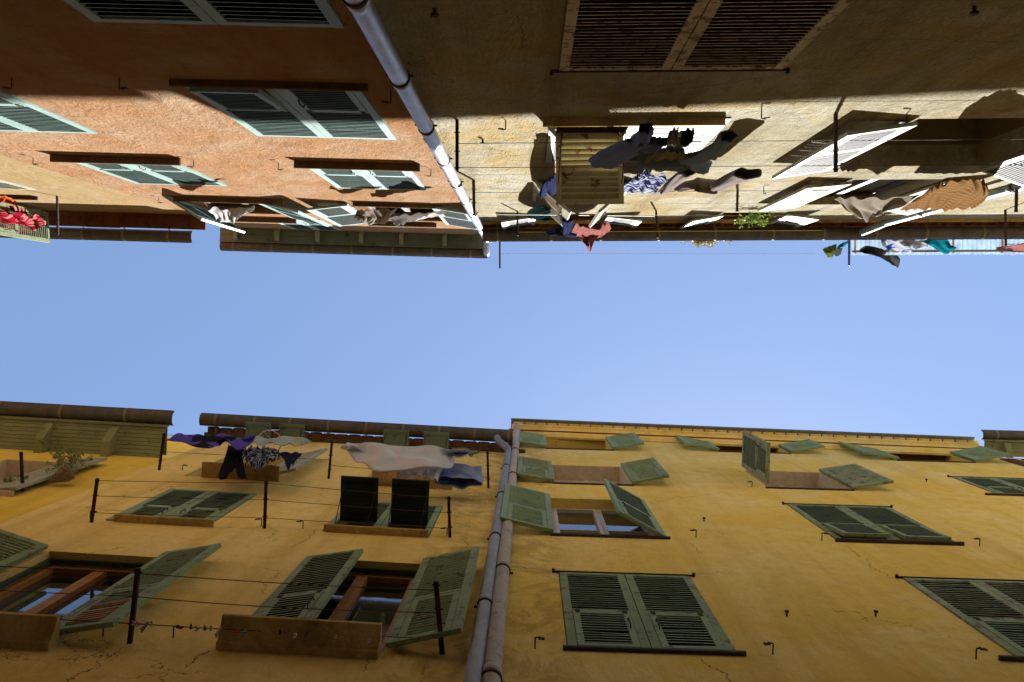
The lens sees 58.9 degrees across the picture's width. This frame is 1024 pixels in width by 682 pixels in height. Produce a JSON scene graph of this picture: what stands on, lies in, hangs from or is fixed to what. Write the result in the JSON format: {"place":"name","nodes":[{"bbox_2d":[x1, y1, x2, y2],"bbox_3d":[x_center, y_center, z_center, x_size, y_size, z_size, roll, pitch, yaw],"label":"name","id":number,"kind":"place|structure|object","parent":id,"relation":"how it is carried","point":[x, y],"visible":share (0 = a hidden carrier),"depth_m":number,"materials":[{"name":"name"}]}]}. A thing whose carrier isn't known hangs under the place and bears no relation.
{"place":"outdoors","nodes":[
{"label":"outdoors","id":0,"kind":"place"},
{"bbox_2d":[0,222,1023,457],"label":"sky","id":1,"kind":"structure","parent":0,"point":[773,334],"materials":[{"name":"blue"}]},
{"bbox_2d":[981,430,1023,467],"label":"corner building","id":2,"kind":"structure","parent":0,"point":[1011,442],"depth_m":16.37,"materials":[{"name":"yellow paint"}]},
{"label":"pavement","id":3,"kind":"structure","parent":0,"visible":0},
{"bbox_2d":[0,401,197,522],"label":"golden building","id":4,"kind":"structure","parent":3,"relation":"on","point":[116,442],"depth_m":13.01,"materials":[{"name":"paint"}]},
{"bbox_2d":[0,474,28,486],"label":"sill plant","id":5,"kind":"object","parent":4,"relation":"on","point":[10,478],"visible":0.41,"depth_m":10.49,"materials":[{"name":"green plant"}]},
{"bbox_2d":[19,451,24,491],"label":"line post","id":6,"kind":"object","parent":4,"relation":"attached to","point":[21,466],"visible":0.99,"depth_m":10.29,"materials":[{"name":"metal"}]},
{"bbox_2d":[0,459,57,480],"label":"window","id":7,"kind":"structure","parent":4,"relation":"in","point":[8,468],"depth_m":12.23,"materials":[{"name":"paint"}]},
{"bbox_2d":[45,445,92,482],"bbox_3d":[-5.554,1.489,11.306,1.102,1.792,0.339,0,-89,1],"label":"basket plant","id":8,"kind":"object","parent":4,"relation":"attached to","point":[65,471],"visible":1,"depth_m":10.93,"materials":[{"name":"green plant"}]},
{"bbox_2d":[0,155,205,242],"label":"yellow building","id":9,"kind":"structure","parent":3,"relation":"on","point":[32,189],"depth_m":15.72,"materials":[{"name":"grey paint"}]},
{"bbox_2d":[0,195,15,204],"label":"orange cloth","id":10,"kind":"object","parent":9,"relation":"hanging from","point":[5,198],"visible":0.98,"depth_m":12.25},
{"bbox_2d":[0,204,26,218],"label":"pink cloth","id":11,"kind":"object","parent":9,"relation":"hanging from","point":[14,208],"visible":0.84,"depth_m":12.68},
{"bbox_2d":[0,211,45,232],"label":"red cloth","id":12,"kind":"object","parent":9,"relation":"hanging from","point":[35,222],"visible":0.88,"depth_m":14.01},
{"bbox_2d":[56,196,58,234],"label":"line post","id":13,"kind":"object","parent":9,"relation":"attached to","point":[57,215],"visible":0.93,"depth_m":14.11,"materials":[{"name":"metal"}]},
{"bbox_2d":[0,0,488,257],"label":"pink building","id":14,"kind":"structure","parent":3,"relation":"on","point":[292,122],"depth_m":8.11,"materials":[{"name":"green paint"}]},
{"bbox_2d":[206,205,254,223],"bbox_3d":[-3.974,-1.823,13.196,0.922,1.502,0.147,0,-89,1],"label":"white laundry","id":15,"kind":"object","parent":14,"relation":"hanging from","point":[228,215],"visible":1,"depth_m":12.95,"materials":[{"name":"fabric"}]},
{"bbox_2d":[206,202,263,206],"bbox_3d":[-4.557,-2.351,14.749,1.299,2.030,0.072,2,-89,1],"label":"window","id":16,"kind":"structure","parent":14,"relation":"in","point":[219,204],"depth_m":15.72,"materials":[{"name":"wood"}]},
{"bbox_2d":[354,207,396,224],"bbox_3d":[-1.929,-1.795,13.095,0.732,1.246,0.185,0,-89,1],"label":"beige laundry","id":17,"kind":"object","parent":14,"relation":"hanging from","point":[377,216],"visible":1,"depth_m":13.06,"materials":[{"name":"beige fabric"}]},
{"bbox_2d":[368,207,433,213],"bbox_3d":[-1.835,-2.290,14.964,1.268,2.391,0.102,2,-89,1],"label":"window","id":18,"kind":"structure","parent":14,"relation":"in","point":[403,210],"depth_m":15.89,"materials":[{"name":"wood"}]},
{"bbox_2d":[389,210,447,226],"bbox_3d":[-1.374,-1.779,12.944,1.025,1.526,0.173,0,-89,1],"label":"long laundry","id":19,"kind":"object","parent":14,"relation":"hanging from","point":[402,219],"visible":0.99,"depth_m":13.20,"materials":[{"name":"white fabric"}]},
{"bbox_2d":[0,413,524,681],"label":"ochre building","id":20,"kind":"structure","parent":3,"relation":"on","point":[40,641],"depth_m":7.81,"materials":[{"name":"paint"}]},
{"bbox_2d":[0,558,144,616],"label":"window","id":21,"kind":"structure","parent":20,"relation":"in","point":[44,580],"depth_m":7.48,"materials":[{"name":"brown wood"}]},
{"bbox_2d":[89,478,99,522],"bbox_3d":[-4.170,1.601,9.052,0.051,0.028,0.470,9,-89,1],"label":"line post","id":22,"kind":"object","parent":20,"relation":"attached to","point":[95,492],"visible":0.99,"depth_m":9.04,"materials":[{"name":"metal"}]},
{"bbox_2d":[100,480,228,482],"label":"clothes line","id":23,"kind":"object","parent":22,"relation":"attached to","point":[186,482],"visible":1,"depth_m":9.10,"materials":[{"name":"metal"}]},
{"bbox_2d":[94,512,262,517],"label":"clothes line","id":24,"kind":"object","parent":22,"relation":"attached to","point":[181,515],"visible":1,"depth_m":9.10,"materials":[{"name":"metal"}]},
{"bbox_2d":[104,496,263,499],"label":"clothes line","id":25,"kind":"object","parent":22,"relation":"attached to","point":[186,498],"visible":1,"depth_m":9.10,"materials":[{"name":"metal"}]},
{"bbox_2d":[127,567,141,643],"bbox_3d":[-2.475,1.741,5.935,0.051,0.028,0.520,7,-89,1],"label":"line post","id":26,"kind":"object","parent":20,"relation":"attached to","point":[134,595],"visible":0.99,"depth_m":5.92,"materials":[{"name":"metal"}]},
{"bbox_2d":[0,590,130,596],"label":"clothes line","id":27,"kind":"object","parent":26,"relation":"attached to","point":[65,593],"visible":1,"depth_m":5.92,"materials":[{"name":"metal"}]},
{"bbox_2d":[0,566,134,573],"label":"clothes line","id":28,"kind":"object","parent":26,"relation":"attached to","point":[67,569],"visible":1,"depth_m":5.92,"materials":[{"name":"metal"}]},
{"bbox_2d":[60,619,127,623],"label":"clothes line","id":29,"kind":"object","parent":26,"relation":"attached to","point":[88,621],"visible":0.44,"depth_m":5.93,"materials":[{"name":"metal"}]},
{"bbox_2d":[135,623,437,638],"bbox_3d":[-1.480,1.916,5.990,2.021,0.146,0.006,4,-89,1],"label":"clothes line","id":30,"kind":"object","parent":26,"relation":"attached to","point":[254,630],"visible":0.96,"depth_m":5.95,"materials":[{"name":"metal"}]},
{"bbox_2d":[140,621,148,632],"bbox_3d":[-2.400,1.865,5.914,0.023,0.078,0.060,25,-88,0],"label":"clothes peg","id":31,"kind":"object","parent":30,"relation":"attached to","point":[143,627],"visible":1,"depth_m":5.91,"materials":[{"name":"brown plastic"}]},
{"bbox_2d":[140,573,433,590],"bbox_3d":[-1.474,1.588,5.982,1.951,0.146,0.006,4,-89,1],"label":"clothes line","id":32,"kind":"object","parent":26,"relation":"attached to","point":[286,583],"visible":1,"depth_m":5.94,"materials":[{"name":"metal"}]},
{"bbox_2d":[139,596,435,612],"bbox_3d":[-1.477,1.740,5.979,1.984,0.160,0.006,4,-89,1],"label":"clothes line","id":33,"kind":"object","parent":26,"relation":"attached to","point":[286,607],"visible":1,"depth_m":5.92,"materials":[{"name":"metal"}]},
{"bbox_2d":[158,433,165,469],"bbox_3d":[-4.649,1.476,12.027,0.051,0.028,0.522,9,-89,1],"label":"line post","id":34,"kind":"object","parent":20,"relation":"attached to","point":[161,451],"visible":1,"depth_m":12.02,"materials":[{"name":"metal"}]},
{"bbox_2d":[163,451,328,459],"bbox_3d":[-3.533,1.522,12.041,2.235,0.083,0.006,3,-89,1],"label":"clothes line","id":35,"kind":"object","parent":34,"relation":"attached to","point":[220,454],"visible":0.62,"depth_m":12.02,"materials":[{"name":"fabric"}]},
{"bbox_2d":[165,433,256,449],"bbox_3d":[-3.733,1.236,11.208,0.961,0.866,0.116,4,-89,1],"label":"purple cloth","id":36,"kind":"object","parent":20,"relation":"hanging from","point":[199,440],"visible":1,"depth_m":11.29,"materials":[{"name":"fabric"}]},
{"bbox_2d":[229,453,246,478],"bbox_3d":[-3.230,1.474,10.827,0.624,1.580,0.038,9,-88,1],"label":"knee sock","id":37,"kind":"object","parent":20,"relation":"hanging from","point":[240,468],"visible":0.91,"depth_m":10.71,"materials":[{"name":"black fabric"}]},
{"bbox_2d":[241,445,280,471],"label":"patterned clothes","id":38,"kind":"object","parent":20,"relation":"hanging from","point":[257,457],"visible":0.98,"depth_m":11.17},
{"bbox_2d":[262,480,268,528],"bbox_3d":[-2.499,1.666,9.187,0.050,0.028,0.504,2,-89,1],"label":"line post","id":39,"kind":"object","parent":20,"relation":"attached to","point":[265,498],"visible":0.99,"depth_m":9.18,"materials":[{"name":"metal"}]},
{"bbox_2d":[272,518,437,527],"bbox_3d":[-1.569,1.849,9.206,1.875,0.071,0.005,4,-89,1],"label":"clothes line","id":40,"kind":"object","parent":39,"relation":"attached to","point":[355,523],"visible":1,"depth_m":9.19,"materials":[{"name":"metal"}]},
{"bbox_2d":[269,483,445,498],"bbox_3d":[-1.567,1.520,9.198,1.853,0.071,0.005,5,-89,1],"label":"clothes line","id":41,"kind":"object","parent":39,"relation":"attached to","point":[357,491],"visible":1,"depth_m":9.18,"materials":[{"name":"metal"}]},
{"bbox_2d":[272,500,447,512],"bbox_3d":[-1.568,1.677,9.202,1.864,0.071,0.005,4,-89,1],"label":"clothes line","id":42,"kind":"object","parent":39,"relation":"attached to","point":[357,506],"visible":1,"depth_m":9.18,"materials":[{"name":"metal"}]},
{"bbox_2d":[253,436,310,445],"bbox_3d":[-2.906,1.269,11.532,0.725,0.346,0.103,3,-89,1],"label":"light towel","id":43,"kind":"object","parent":20,"relation":"hanging from","point":[281,441],"visible":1,"depth_m":11.49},
{"bbox_2d":[279,452,301,469],"bbox_3d":[-2.751,1.440,10.984,0.366,0.986,0.061,9,-89,1],"label":"navy garment","id":44,"kind":"object","parent":20,"relation":"hanging from","point":[290,458],"visible":1,"depth_m":11.20,"materials":[{"name":"fabric"}]},
{"bbox_2d":[327,441,333,478],"bbox_3d":[-2.417,1.589,12.060,0.050,0.028,0.528,6,-89,1],"label":"line post","id":45,"kind":"object","parent":20,"relation":"attached to","point":[330,457],"visible":0.97,"depth_m":12.05,"materials":[{"name":"metal"}]},
{"bbox_2d":[316,567,416,651],"bbox_3d":[-1.358,2.135,7.110,1.037,2.162,0.130,3,-89,1],"label":"window","id":46,"kind":"structure","parent":20,"relation":"in","point":[344,598],"depth_m":7.61,"materials":[{"name":"brown wood"}]},
{"bbox_2d":[340,442,472,472],"bbox_3d":[-1.309,1.409,11.085,1.729,1.429,0.236,4,-89,1],"label":"sheet","id":47,"kind":"object","parent":20,"relation":"hanging from","point":[378,457],"visible":1,"depth_m":11.05,"materials":[{"name":"fabric"}]},
{"bbox_2d":[451,447,479,456],"bbox_3d":[-0.584,1.392,11.390,0.380,0.324,0.088,0,-89,1],"label":"cream top","id":48,"kind":"object","parent":47,"relation":"attached to","point":[470,454],"visible":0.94,"depth_m":11.31,"materials":[{"name":"fabric"}]},
{"bbox_2d":[396,468,442,481],"bbox_3d":[-1.099,1.566,10.891,0.514,0.897,0.111,0,-89,1],"label":"sheet corner","id":49,"kind":"object","parent":20,"relation":"attached to","point":[432,473],"visible":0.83,"depth_m":10.73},
{"bbox_2d":[432,581,444,653],"bbox_3d":[-0.482,1.852,6.040,0.055,0.032,0.510,-5,-89,1],"label":"line post","id":50,"kind":"object","parent":20,"relation":"attached to","point":[436,585],"visible":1,"depth_m":6.02,"materials":[{"name":"metal"}]},
{"bbox_2d":[446,496,451,537],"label":"line post","id":51,"kind":"object","parent":20,"relation":"attached to","point":[448,498],"visible":1,"depth_m":9.21,"materials":[{"name":"metal"}]},
{"bbox_2d":[434,463,483,489],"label":"blue trousers","id":52,"kind":"object","parent":20,"relation":"hanging from","point":[460,476],"visible":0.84,"depth_m":11.14,"materials":[{"name":"fabric"}]},
{"bbox_2d":[464,434,511,681],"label":"drainpipe","id":53,"kind":"object","parent":20,"relation":"attached to","point":[475,662],"visible":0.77,"depth_m":7.01,"materials":[{"name":"metal"}]},
{"bbox_2d":[486,451,489,487],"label":"line post","id":54,"kind":"object","parent":20,"relation":"attached to","point":[487,465],"visible":1,"depth_m":11.97,"materials":[{"name":"metal"}]},
{"bbox_2d":[372,0,1023,241],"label":"grey stucco building","id":55,"kind":"structure","parent":3,"relation":"on","point":[768,82],"depth_m":7.27,"materials":[{"name":"paint"}]},
{"bbox_2d":[343,0,489,255],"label":"drainpipe","id":56,"kind":"object","parent":55,"relation":"attached to","point":[366,15],"visible":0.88,"depth_m":6.11,"materials":[{"name":"metal"}]},
{"bbox_2d":[454,119,459,170],"bbox_3d":[-0.475,-1.708,7.853,0.050,0.028,0.457,0,-89,1],"label":"line post","id":57,"kind":"object","parent":55,"relation":"attached to","point":[456,150],"visible":0.93,"depth_m":7.84,"materials":[{"name":"metal"}]},
{"bbox_2d":[459,139,1023,143],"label":"clothes line","id":58,"kind":"object","parent":57,"relation":"attached to","point":[744,141],"visible":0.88,"depth_m":7.78,"materials":[{"name":"fabric"}]},
{"bbox_2d":[667,127,678,146],"bbox_3d":[1.352,-1.684,7.512,0.181,0.904,0.044,-10,-89,1],"label":"sock","id":59,"kind":"object","parent":58,"relation":"hanging from","point":[672,136],"visible":0.97,"depth_m":7.48,"materials":[{"name":"brown fabric"}]},
{"bbox_2d":[680,127,694,146],"bbox_3d":[1.452,-1.682,7.540,0.189,0.964,0.052,-12,-89,1],"label":"sock","id":60,"kind":"object","parent":58,"relation":"hanging from","point":[687,138],"visible":1,"depth_m":7.51,"materials":[{"name":"black fabric"}]},
{"bbox_2d":[460,164,1023,167],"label":"clothes line","id":61,"kind":"object","parent":57,"relation":"attached to","point":[717,166],"visible":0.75,"depth_m":7.80,"materials":[{"name":"fabric"}]},
{"bbox_2d":[644,150,691,163],"bbox_3d":[1.300,-1.456,7.311,0.478,1.043,0.093,0,-89,1],"label":"pillowcase","id":62,"kind":"object","parent":61,"relation":"hanging from","point":[657,155],"visible":0.64,"depth_m":6.99,"materials":[{"name":"beige fabric"}]},
{"bbox_2d":[839,158,867,171],"bbox_3d":[2.876,-1.471,7.498,0.440,1.049,0.062,-12,-89,1],"label":"garment","id":63,"kind":"object","parent":61,"relation":"hanging from","point":[855,165],"visible":0.99,"depth_m":7.61,"materials":[{"name":"brown fabric"}]},
{"bbox_2d":[472,180,476,215],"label":"line post","id":64,"kind":"object","parent":55,"relation":"attached to","point":[473,200],"visible":0.96,"depth_m":11.22,"materials":[{"name":"metal"}]},
{"bbox_2d":[477,214,609,215],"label":"clothes line","id":65,"kind":"object","parent":64,"relation":"attached to","point":[515,214],"visible":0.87,"depth_m":11.73,"materials":[{"name":"fabric"}]},
{"bbox_2d":[475,189,1014,192],"bbox_3d":[4.443,-1.851,11.132,9.836,0.026,0.006,0,-89,1],"label":"clothes line","id":66,"kind":"object","parent":64,"relation":"attached to","point":[770,190],"visible":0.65,"depth_m":11.14,"materials":[{"name":"fabric"}]},
{"bbox_2d":[624,169,669,193],"bbox_3d":[1.488,-1.760,10.084,0.506,2.284,0.156,0,-89,1],"label":"shirt","id":67,"kind":"object","parent":66,"relation":"hanging from","point":[644,181],"visible":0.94,"depth_m":10.04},
{"bbox_2d":[658,167,761,194],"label":"trousers","id":68,"kind":"object","parent":66,"relation":"hanging from","point":[678,183],"visible":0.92,"depth_m":9.70,"materials":[{"name":"grey fabric"}]},
{"bbox_2d":[499,242,500,268],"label":"line post","id":69,"kind":"object","parent":55,"relation":"attached to","point":[499,255],"visible":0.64,"depth_m":17.27,"materials":[{"name":"metal"}]},
{"bbox_2d":[501,253,739,253],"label":"clothes line","id":70,"kind":"object","parent":69,"relation":"attached to","point":[620,253],"visible":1,"depth_m":17.24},
{"bbox_2d":[516,211,518,235],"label":"line post","id":71,"kind":"object","parent":55,"relation":"attached to","point":[517,226],"visible":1,"depth_m":14.50,"materials":[{"name":"metal"}]},
{"bbox_2d":[610,215,705,215],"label":"clothes line","id":72,"kind":"object","parent":71,"relation":"attached to","point":[657,215],"visible":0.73,"depth_m":14.46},
{"bbox_2d":[519,230,822,232],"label":"clothes line","id":73,"kind":"object","parent":71,"relation":"attached to","point":[694,231],"visible":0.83,"depth_m":14.46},
{"bbox_2d":[545,214,577,236],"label":"shorts","id":74,"kind":"object","parent":73,"relation":"hanging from","point":[565,229],"visible":0.95,"depth_m":14.18,"materials":[{"name":"blue fabric"}]},
{"bbox_2d":[571,221,610,237],"bbox_3d":[1.229,-1.705,14.144,0.606,2.968,0.084,0,-89,1],"label":"striped shirt","id":75,"kind":"object","parent":73,"relation":"hanging from","point":[583,231],"visible":0.91,"depth_m":13.93,"materials":[{"name":"pink fabric"}]},
{"bbox_2d":[525,206,551,222],"bbox_3d":[0.432,-1.842,13.370,0.497,2.678,0.104,5,-89,1],"label":"cardigan","id":76,"kind":"object","parent":55,"relation":"hanging from","point":[541,213],"visible":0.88,"depth_m":13.19,"materials":[{"name":"green fabric"}]},
{"bbox_2d":[539,173,555,197],"bbox_3d":[0.472,-1.757,10.369,0.309,2.723,0.165,0,-89,1],"label":"shirt","id":77,"kind":"object","parent":55,"relation":"hanging from","point":[549,185],"visible":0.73,"depth_m":10.42,"materials":[{"name":"blue fabric"}]},
{"bbox_2d":[578,235,598,251],"bbox_3d":[1.284,-1.685,15.761,0.332,1.829,0.174,0,-89,1],"label":"shirt tail","id":78,"kind":"object","parent":55,"relation":"hanging from","point":[588,242],"visible":0.97,"depth_m":15.41},
{"bbox_2d":[588,122,667,168],"bbox_3d":[0.847,-1.421,6.620,0.475,1.852,0.179,22,-88,0],"label":"shirt","id":79,"kind":"object","parent":55,"relation":"hanging from","point":[643,140],"visible":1,"depth_m":6.49,"materials":[{"name":"black fabric"}]},
{"bbox_2d":[655,211,658,237],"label":"line post","id":80,"kind":"object","parent":55,"relation":"attached to","point":[656,227],"visible":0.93,"depth_m":14.48,"materials":[{"name":"metal"}]},
{"bbox_2d":[637,129,737,174],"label":"trousers","id":81,"kind":"object","parent":55,"relation":"hanging from","point":[699,162],"visible":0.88,"depth_m":7.30,"materials":[{"name":"black fabric"}]},
{"bbox_2d":[681,241,731,248],"bbox_3d":[3.530,-1.798,16.445,0.953,0.501,0.266,0,-89,1],"label":"roof plant","id":82,"kind":"object","parent":55,"relation":"on","point":[703,242],"visible":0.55,"depth_m":16.41,"materials":[{"name":"green plant"}]},
{"bbox_2d":[735,190,738,211],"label":"line post","id":83,"kind":"object","parent":55,"relation":"attached to","point":[737,199],"visible":0.97,"depth_m":12.22,"materials":[{"name":"metal"}]},
{"bbox_2d":[734,211,774,228],"bbox_3d":[3.898,-1.945,14.537,0.649,0.345,0.272,-4,-89,1],"label":"geranium","id":84,"kind":"object","parent":55,"relation":"attached to","point":[750,217],"visible":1,"depth_m":14.52,"materials":[{"name":"green plant"}]},
{"bbox_2d":[823,244,836,257],"bbox_3d":[5.880,-1.668,16.772,0.310,1.228,0.177,15,-88,1],"label":"cloth","id":85,"kind":"object","parent":55,"relation":"hanging from","point":[829,251],"visible":1,"depth_m":16.63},
{"bbox_2d":[833,113,838,171],"bbox_3d":[2.741,-1.687,7.672,0.053,0.028,0.510,0,-89,1],"label":"line post","id":86,"kind":"object","parent":55,"relation":"attached to","point":[835,150],"visible":0.96,"depth_m":7.66,"materials":[{"name":"metal"}]},
{"bbox_2d":[834,248,842,255],"bbox_3d":[6.106,-1.669,17.031,0.393,1.127,0.036,13,-88,1],"label":"cloth","id":87,"kind":"object","parent":55,"relation":"hanging from","point":[838,251],"visible":0.76,"depth_m":16.88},
{"bbox_2d":[836,240,848,247],"bbox_3d":[6.049,-1.758,16.573,0.360,1.658,0.059,0,-89,1],"label":"cloth","id":88,"kind":"object","parent":55,"relation":"hanging from","point":[843,244],"visible":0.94,"depth_m":16.57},
{"bbox_2d":[848,240,849,265],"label":"line post","id":89,"kind":"object","parent":55,"relation":"attached to","point":[849,253],"visible":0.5,"depth_m":17.15,"materials":[{"name":"black metal"}]},
{"bbox_2d":[825,179,914,195],"bbox_3d":[4.839,-2.210,12.516,1.134,2.454,0.105,0,-89,1],"label":"window","id":90,"kind":"structure","parent":55,"relation":"in","point":[858,187],"depth_m":12.93,"materials":[{"name":"wood"}]},
{"bbox_2d":[832,195,918,221],"bbox_3d":[4.194,-1.624,11.192,1.002,1.626,0.159,0,-89,1],"label":"white shirt","id":91,"kind":"object","parent":55,"relation":"hanging from","point":[865,209],"visible":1,"depth_m":10.83,"materials":[{"name":"beige fabric"}]},
{"bbox_2d":[851,239,1023,254],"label":"terrace roof","id":92,"kind":"structure","parent":55,"relation":"on","point":[977,247],"depth_m":17.70,"materials":[{"name":"plastic"}]},
{"bbox_2d":[859,246,899,267],"bbox_3d":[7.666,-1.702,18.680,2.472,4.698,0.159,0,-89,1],"label":"sweater","id":93,"kind":"object","parent":92,"relation":"hanging from","point":[893,260],"visible":0.96,"depth_m":17.48,"materials":[{"name":"grey fabric"}]},
{"bbox_2d":[881,240,911,253],"bbox_3d":[7.158,-1.762,16.910,1.090,1.385,0.124,7,-89,1],"label":"print shirt","id":94,"kind":"object","parent":92,"relation":"hanging from","point":[894,246],"visible":0.89,"depth_m":16.96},
{"bbox_2d":[896,240,927,248],"bbox_3d":[7.254,-1.760,16.446,0.788,0.554,0.166,0,-89,1],"label":"white cloth","id":95,"kind":"object","parent":92,"relation":"hanging from","point":[919,244],"visible":0.94,"depth_m":16.47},
{"bbox_2d":[922,240,956,253],"bbox_3d":[7.942,-1.772,17.035,1.178,1.584,0.101,9,-89,1],"label":"turquoise towel","id":96,"kind":"object","parent":92,"relation":"hanging from","point":[944,246],"visible":0.92,"depth_m":16.62,"materials":[{"name":"fabric"}]},
{"bbox_2d":[996,243,1023,250],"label":"striped cloth","id":97,"kind":"object","parent":92,"relation":"hanging from","point":[1018,247],"visible":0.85,"depth_m":17.36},
{"bbox_2d":[859,183,1023,235],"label":"shutters","id":98,"kind":"object","parent":55,"relation":"attached to","point":[899,219],"visible":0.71,"depth_m":13.96,"materials":[{"name":"wood"}]},
{"bbox_2d":[901,178,988,211],"bbox_3d":[4.929,-1.588,9.937,1.799,3.626,0.145,-6,-89,1],"label":"blanket","id":99,"kind":"object","parent":55,"relation":"hanging from","point":[960,194],"visible":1,"depth_m":9.94,"materials":[{"name":"fabric"}]},
{"bbox_2d":[1004,210,1006,245],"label":"line post","id":100,"kind":"object","parent":55,"relation":"attached to","point":[1005,227],"visible":0.93,"depth_m":14.49,"materials":[{"name":"metal"}]},
{"bbox_2d":[1014,189,1018,212],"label":"line post","id":101,"kind":"object","parent":55,"relation":"attached to","point":[1016,198],"visible":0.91,"depth_m":11.06,"materials":[{"name":"metal"}]},
{"bbox_2d":[500,418,1023,681],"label":"amber building","id":102,"kind":"structure","parent":3,"relation":"on","point":[643,552],"depth_m":8.83,"materials":[{"name":"paint"}]},
{"bbox_2d":[482,423,520,681],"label":"drainpipe","id":103,"kind":"object","parent":102,"relation":"attached to","point":[492,667],"visible":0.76,"depth_m":6.86,"materials":[{"name":"metal"}]},
{"bbox_2d":[552,465,629,483],"bbox_3d":[1.127,2.096,13.293,1.078,1.626,0.266,2,-89,1],"label":"window","id":104,"kind":"structure","parent":102,"relation":"in","point":[562,473],"depth_m":14.08,"materials":[{"name":"paint"}]},
{"bbox_2d":[552,508,656,535],"bbox_3d":[1.044,2.193,10.465,1.168,1.983,0.102,2,-89,1],"label":"window","id":105,"kind":"structure","parent":102,"relation":"in","point":[581,521],"depth_m":10.80,"materials":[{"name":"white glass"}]},
{"bbox_2d":[744,470,847,488],"bbox_3d":[4.150,2.174,13.314,1.167,1.531,0.266,2,-89,1],"label":"window","id":106,"kind":"structure","parent":102,"relation":"in","point":[776,478],"depth_m":14.05,"materials":[{"name":"paint"}]},
{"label":"clothes line","id":107,"kind":"object","parent":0,"visible":0},
{"bbox_2d":[219,445,243,479],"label":"black leggings","id":108,"kind":"object","parent":107,"relation":"hanging from","point":[227,466],"visible":0.84,"depth_m":10.77,"materials":[{"name":"fabric"}]},
{"bbox_2d":[257,430,280,448],"bbox_3d":[-3.211,1.340,12.062,0.337,0.180,0.337,0,-89,1],"label":"drying ring","id":109,"kind":"object","parent":107,"relation":"hanging from","point":[268,436],"visible":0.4,"depth_m":12.00,"materials":[{"name":"white plastic"}]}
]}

